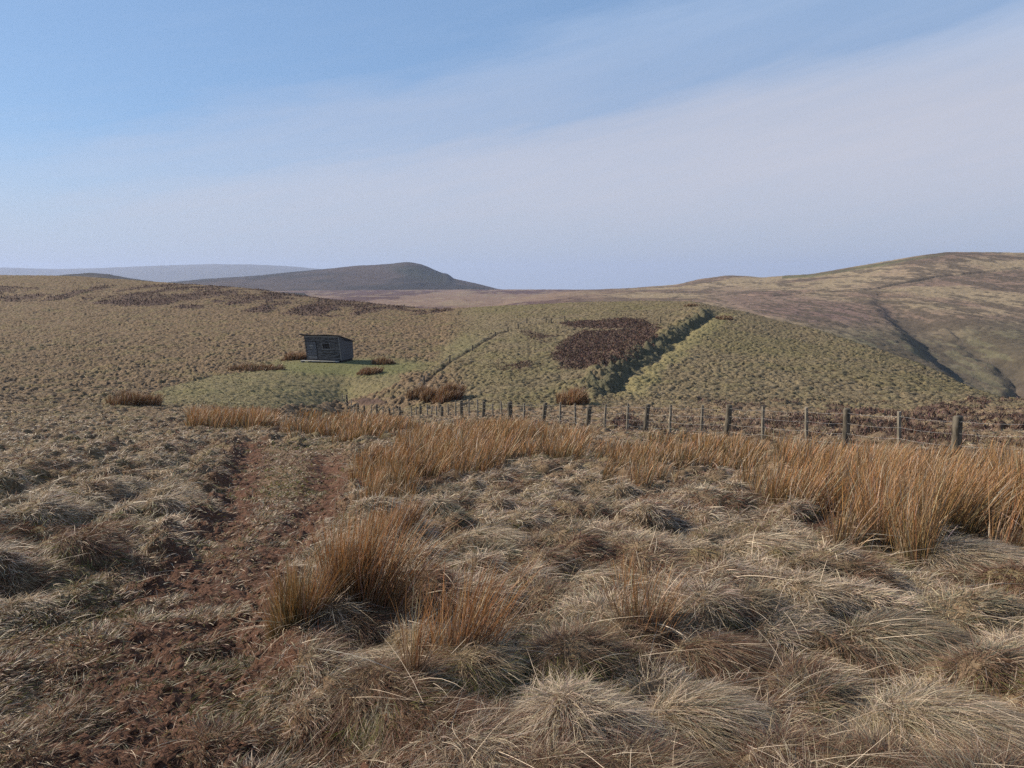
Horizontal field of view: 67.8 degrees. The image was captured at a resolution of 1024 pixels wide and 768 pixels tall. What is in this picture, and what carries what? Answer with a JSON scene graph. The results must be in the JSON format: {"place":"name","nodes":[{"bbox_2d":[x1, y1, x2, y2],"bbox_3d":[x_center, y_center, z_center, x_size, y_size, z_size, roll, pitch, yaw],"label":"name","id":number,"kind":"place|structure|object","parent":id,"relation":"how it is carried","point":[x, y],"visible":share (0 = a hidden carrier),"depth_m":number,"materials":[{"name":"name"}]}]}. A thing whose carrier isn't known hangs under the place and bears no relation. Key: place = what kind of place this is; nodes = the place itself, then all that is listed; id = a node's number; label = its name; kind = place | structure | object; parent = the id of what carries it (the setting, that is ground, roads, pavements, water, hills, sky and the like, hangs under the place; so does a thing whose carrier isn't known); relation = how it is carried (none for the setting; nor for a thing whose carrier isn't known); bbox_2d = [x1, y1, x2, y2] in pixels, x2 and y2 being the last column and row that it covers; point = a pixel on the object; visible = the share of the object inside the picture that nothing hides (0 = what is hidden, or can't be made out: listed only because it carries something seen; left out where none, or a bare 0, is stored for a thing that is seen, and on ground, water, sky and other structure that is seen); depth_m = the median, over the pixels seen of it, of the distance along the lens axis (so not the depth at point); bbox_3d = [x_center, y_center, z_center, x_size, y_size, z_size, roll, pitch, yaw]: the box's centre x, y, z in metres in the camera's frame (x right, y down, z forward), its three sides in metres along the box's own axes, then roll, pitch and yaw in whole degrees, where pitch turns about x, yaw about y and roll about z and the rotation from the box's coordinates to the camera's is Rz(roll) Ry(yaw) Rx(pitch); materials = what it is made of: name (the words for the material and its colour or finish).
{"place":"outdoors","nodes":[
{"label":"outdoors","id":0,"kind":"place"},
{"bbox_2d":[0,264,316,281],"bbox_3d":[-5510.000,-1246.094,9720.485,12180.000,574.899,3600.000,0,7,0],"label":"distant ridge","id":1,"kind":"structure","parent":0,"point":[168,273],"depth_m":9375.70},
{"bbox_2d":[56,273,304,295],"bbox_3d":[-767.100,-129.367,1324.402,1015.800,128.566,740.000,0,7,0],"label":"hill","id":2,"kind":"structure","parent":0,"point":[99,275],"depth_m":1282.65,"materials":[{"name":"brown plant"}]},
{"bbox_2d":[167,262,501,290],"bbox_3d":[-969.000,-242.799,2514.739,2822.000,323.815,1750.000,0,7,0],"label":"hill","id":3,"kind":"structure","parent":0,"point":[405,276],"depth_m":2215.39,"materials":[{"name":"grey"}]},
{"bbox_2d":[273,289,595,308],"bbox_3d":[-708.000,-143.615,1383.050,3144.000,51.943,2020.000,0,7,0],"label":"moor","id":4,"kind":"structure","parent":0,"point":[459,298],"depth_m":1147.99,"materials":[{"name":"brown plant"}]},
{"bbox_2d":[0,275,1023,767],"bbox_3d":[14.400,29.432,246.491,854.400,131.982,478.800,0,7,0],"label":"ground","id":5,"kind":"structure","parent":0,"point":[38,315],"depth_m":66.29,"materials":[{"name":"beige plant"}]},
{"bbox_2d":[104,388,165,405],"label":"rush clump","id":6,"kind":"object","parent":5,"relation":"on","point":[129,398],"visible":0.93,"depth_m":57.87,"materials":[{"name":"brown plant"}]},
{"bbox_2d":[0,283,452,316],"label":"heather patch","id":7,"kind":"object","parent":5,"relation":"on","point":[295,309],"visible":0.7,"depth_m":205.73,"materials":[{"name":"brown plant"}]},
{"bbox_2d":[180,402,285,430],"bbox_3d":[-15.072,1.926,40.699,5.741,5.985,31.927,-2,8,-18],"label":"rush bed","id":8,"kind":"object","parent":5,"relation":"on","point":[209,417],"visible":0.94,"depth_m":29.02,"materials":[{"name":"brown plant"}]},
{"bbox_2d":[0,434,466,767],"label":"track","id":9,"kind":"structure","parent":5,"relation":"on","point":[327,469],"depth_m":4.91,"materials":[{"name":"brown soil"}]},
{"bbox_2d":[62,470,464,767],"bbox_3d":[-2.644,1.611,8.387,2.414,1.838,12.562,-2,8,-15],"label":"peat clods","id":10,"kind":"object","parent":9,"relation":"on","point":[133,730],"visible":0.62,"depth_m":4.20,"materials":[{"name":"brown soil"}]},
{"bbox_2d":[228,362,284,370],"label":"rush clump","id":11,"kind":"object","parent":5,"relation":"on","point":[250,367],"visible":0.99,"depth_m":88.01,"materials":[{"name":"brown plant"}]},
{"bbox_2d":[214,533,369,660],"bbox_3d":[-1.255,1.287,4.693,1.057,0.769,1.144,-6,10,-40],"label":"rush clump","id":12,"kind":"object","parent":5,"relation":"on","point":[296,606],"visible":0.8,"depth_m":4.66,"materials":[{"name":"brown plant"}]},
{"bbox_2d":[281,350,306,360],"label":"rush clump","id":13,"kind":"object","parent":5,"relation":"on","point":[289,356],"visible":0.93,"depth_m":97.94,"materials":[{"name":"brown plant"}]},
{"bbox_2d":[298,333,354,362],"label":"hut","id":14,"kind":"object","parent":5,"relation":"on","point":[323,348],"visible":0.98,"depth_m":94.79,"materials":[{"name":"grey wood"}]},
{"bbox_2d":[306,342,316,358],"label":"door","id":15,"kind":"structure","parent":14,"relation":"in","point":[309,347],"depth_m":95.03,"materials":[{"name":"grey wood"}]},
{"bbox_2d":[321,343,330,349],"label":"window","id":16,"kind":"structure","parent":14,"relation":"in","point":[326,346],"depth_m":94.63,"materials":[{"name":"black glass"}]},
{"bbox_2d":[277,407,417,443],"bbox_3d":[-9.291,2.363,41.006,7.067,7.698,41.486,-2,8,-14],"label":"rush bed","id":17,"kind":"object","parent":5,"relation":"on","point":[358,425],"visible":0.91,"depth_m":25.17,"materials":[{"name":"brown plant"}]},
{"bbox_2d":[356,366,383,375],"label":"rush clump","id":18,"kind":"object","parent":5,"relation":"on","point":[368,371],"visible":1,"depth_m":87.08,"materials":[{"name":"brown plant"}]},
{"bbox_2d":[340,635,402,662],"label":"grass tussock","id":19,"kind":"object","parent":5,"relation":"on","point":[379,653],"depth_m":4.22,"materials":[{"name":"beige plant"}]},
{"bbox_2d":[283,478,481,628],"bbox_3d":[-0.896,1.118,4.949,1.385,1.125,1.254,-4,8,-28],"label":"rush clump","id":20,"kind":"object","parent":5,"relation":"on","point":[367,578],"visible":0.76,"depth_m":4.77,"materials":[{"name":"brown plant"}]},
{"bbox_2d":[371,356,396,364],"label":"rush clump","id":21,"kind":"object","parent":5,"relation":"on","point":[382,361],"visible":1,"depth_m":93.27,"materials":[{"name":"brown plant"}]},
{"bbox_2d":[332,435,443,515],"bbox_3d":[-2.168,1.355,12.470,2.275,1.460,6.804,0,7,0],"label":"rush bed","id":22,"kind":"object","parent":5,"relation":"on","point":[380,474],"visible":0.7,"depth_m":11.06,"materials":[{"name":"brown plant"}]},
{"bbox_2d":[324,567,459,677],"bbox_3d":[-0.616,1.124,3.645,0.771,0.582,0.392,0,7,0],"label":"rush clump","id":23,"kind":"object","parent":5,"relation":"on","point":[416,652],"visible":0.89,"depth_m":3.62,"materials":[{"name":"brown plant"}]},
{"bbox_2d":[356,493,439,538],"bbox_3d":[-1.142,1.292,7.395,0.884,0.599,0.658,-4,8,-28],"label":"rush clump","id":24,"kind":"object","parent":5,"relation":"on","point":[412,513],"visible":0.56,"depth_m":7.39,"materials":[{"name":"brown plant"}]},
{"bbox_2d":[404,383,430,399],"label":"rush clump","id":25,"kind":"object","parent":5,"relation":"on","point":[416,392],"visible":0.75,"depth_m":68.89,"materials":[{"name":"brown plant"}]},
{"bbox_2d":[419,385,439,402],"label":"rush clump","id":26,"kind":"object","parent":5,"relation":"on","point":[427,395],"visible":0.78,"depth_m":65.84,"materials":[{"name":"brown plant"}]},
{"bbox_2d":[416,492,469,518],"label":"grass tussock","id":27,"kind":"object","parent":5,"relation":"on","point":[448,503],"depth_m":8.66,"materials":[{"name":"beige plant"}]},
{"bbox_2d":[332,542,555,686],"bbox_3d":[-0.223,1.292,4.045,1.113,1.048,1.126,3,8,25],"label":"rush clump","id":28,"kind":"object","parent":5,"relation":"on","point":[472,629],"visible":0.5,"depth_m":4.04,"materials":[{"name":"brown plant"}]},
{"bbox_2d":[431,381,467,403],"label":"rush clump","id":29,"kind":"object","parent":5,"relation":"on","point":[448,392],"visible":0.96,"depth_m":64.42,"materials":[{"name":"brown plant"}]},
{"bbox_2d":[361,410,605,489],"bbox_3d":[-0.220,1.353,19.421,5.403,3.061,17.937,0,7,0],"label":"rush bed","id":30,"kind":"object","parent":5,"relation":"on","point":[479,440],"visible":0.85,"depth_m":15.72,"materials":[{"name":"brown plant"}]},
{"bbox_2d":[411,316,564,396],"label":"fence","id":31,"kind":"object","parent":5,"relation":"on","point":[483,339],"visible":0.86,"depth_m":113.48,"materials":[{"name":"wood"}]},
{"bbox_2d":[445,522,532,545],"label":"grass tussock","id":32,"kind":"object","parent":5,"relation":"on","point":[511,534],"depth_m":7.37,"materials":[{"name":"beige plant"}]},
{"bbox_2d":[0,457,1023,767],"bbox_3d":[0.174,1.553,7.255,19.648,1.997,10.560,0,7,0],"label":"moor grass","id":33,"kind":"structure","parent":5,"relation":"on","point":[800,666],"depth_m":4.50,"materials":[{"name":"beige plant"}]},
{"bbox_2d":[0,394,1023,493],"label":"rough grass","id":34,"kind":"structure","parent":5,"relation":"on","point":[85,473],"depth_m":19.87,"materials":[{"name":"beige plant"}]},
{"bbox_2d":[555,384,590,405],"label":"rush clump","id":35,"kind":"object","parent":5,"relation":"on","point":[575,396],"visible":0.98,"depth_m":57.79,"materials":[{"name":"brown plant"}]},
{"bbox_2d":[488,314,664,370],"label":"heather patch","id":36,"kind":"object","parent":5,"relation":"on","point":[622,344],"visible":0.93,"depth_m":97.24,"materials":[{"name":"brown plant"}]},
{"bbox_2d":[560,563,650,593],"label":"grass tussock","id":37,"kind":"object","parent":5,"relation":"on","point":[585,578],"depth_m":5.70,"materials":[{"name":"beige plant"}]},
{"bbox_2d":[588,548,650,589],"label":"rush clump","id":38,"kind":"object","parent":5,"relation":"on","point":[625,572],"visible":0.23,"depth_m":5.53,"materials":[{"name":"brown plant"}]},
{"bbox_2d":[588,546,708,649],"bbox_3d":[0.834,1.271,4.477,0.724,0.625,0.652,6,9,37],"label":"rush clump","id":39,"kind":"object","parent":5,"relation":"on","point":[643,602],"visible":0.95,"depth_m":4.49,"materials":[{"name":"brown plant"}]},
{"bbox_2d":[342,393,1017,460],"bbox_3d":[-3.681,1.529,45.329,0.347,10.437,71.050,-3,8,-23],"label":"fence","id":40,"kind":"object","parent":5,"relation":"on","point":[957,425],"visible":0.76,"depth_m":22.75,"materials":[{"name":"wood"}]},
{"bbox_2d":[683,303,697,306],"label":"rush clump","id":41,"kind":"object","parent":5,"relation":"on","point":[689,305],"visible":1,"depth_m":136.97,"materials":[{"name":"brown plant"}]},
{"bbox_2d":[635,674,786,767],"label":"grass tussock","id":42,"kind":"object","parent":5,"relation":"on","point":[738,708],"depth_m":3.32,"materials":[{"name":"beige plant"}]},
{"bbox_2d":[654,625,789,691],"bbox_3d":[1.125,1.582,4.216,1.045,0.465,0.999,0,7,0],"label":"grass tussock","id":43,"kind":"object","parent":5,"relation":"on","point":[738,649],"depth_m":4.07,"materials":[{"name":"beige plant"}]},
{"bbox_2d":[715,314,733,319],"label":"rush clump","id":44,"kind":"object","parent":5,"relation":"on","point":[722,317],"visible":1,"depth_m":125.00,"materials":[{"name":"brown plant"}]},
{"bbox_2d":[713,666,776,702],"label":"grass tussock","id":45,"kind":"object","parent":5,"relation":"on","point":[752,684],"depth_m":3.80,"materials":[{"name":"beige plant"}]},
{"bbox_2d":[710,526,820,558],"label":"grass tussock","id":46,"kind":"object","parent":5,"relation":"on","point":[766,539],"depth_m":6.88,"materials":[{"name":"beige plant"}]},
{"bbox_2d":[587,425,1023,569],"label":"rush bed","id":47,"kind":"object","parent":5,"relation":"on","point":[919,493],"visible":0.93,"depth_m":8.81,"materials":[{"name":"brown plant"}]},
{"bbox_2d":[596,394,1023,446],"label":"heather patch","id":48,"kind":"object","parent":5,"relation":"on","point":[622,417],"visible":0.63,"depth_m":28.71,"materials":[{"name":"brown plant"}]},
{"bbox_2d":[819,607,981,673],"bbox_3d":[2.293,1.571,4.534,1.229,0.473,1.239,0,7,0],"label":"grass tussock","id":49,"kind":"object","parent":5,"relation":"on","point":[912,630],"depth_m":4.40,"materials":[{"name":"beige plant"}]},
{"bbox_2d":[818,673,1023,764],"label":"grass tussock","id":50,"kind":"object","parent":5,"relation":"on","point":[1015,737],"depth_m":3.20,"materials":[{"name":"beige plant"}]},
{"bbox_2d":[884,532,1023,578],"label":"grass tussock","id":51,"kind":"object","parent":5,"relation":"on","point":[987,551],"depth_m":6.35,"materials":[{"name":"beige plant"}]},
{"bbox_2d":[0,0,1023,289],"label":"sky","id":52,"kind":"structure","parent":0,"point":[498,144],"materials":[{"name":"blue"}]},
{"bbox_2d":[496,252,1023,398],"bbox_3d":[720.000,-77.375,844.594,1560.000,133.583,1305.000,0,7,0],"label":"hill","id":53,"kind":"structure","parent":0,"point":[958,316],"depth_m":459.00,"materials":[{"name":"brown plant"}]}
]}

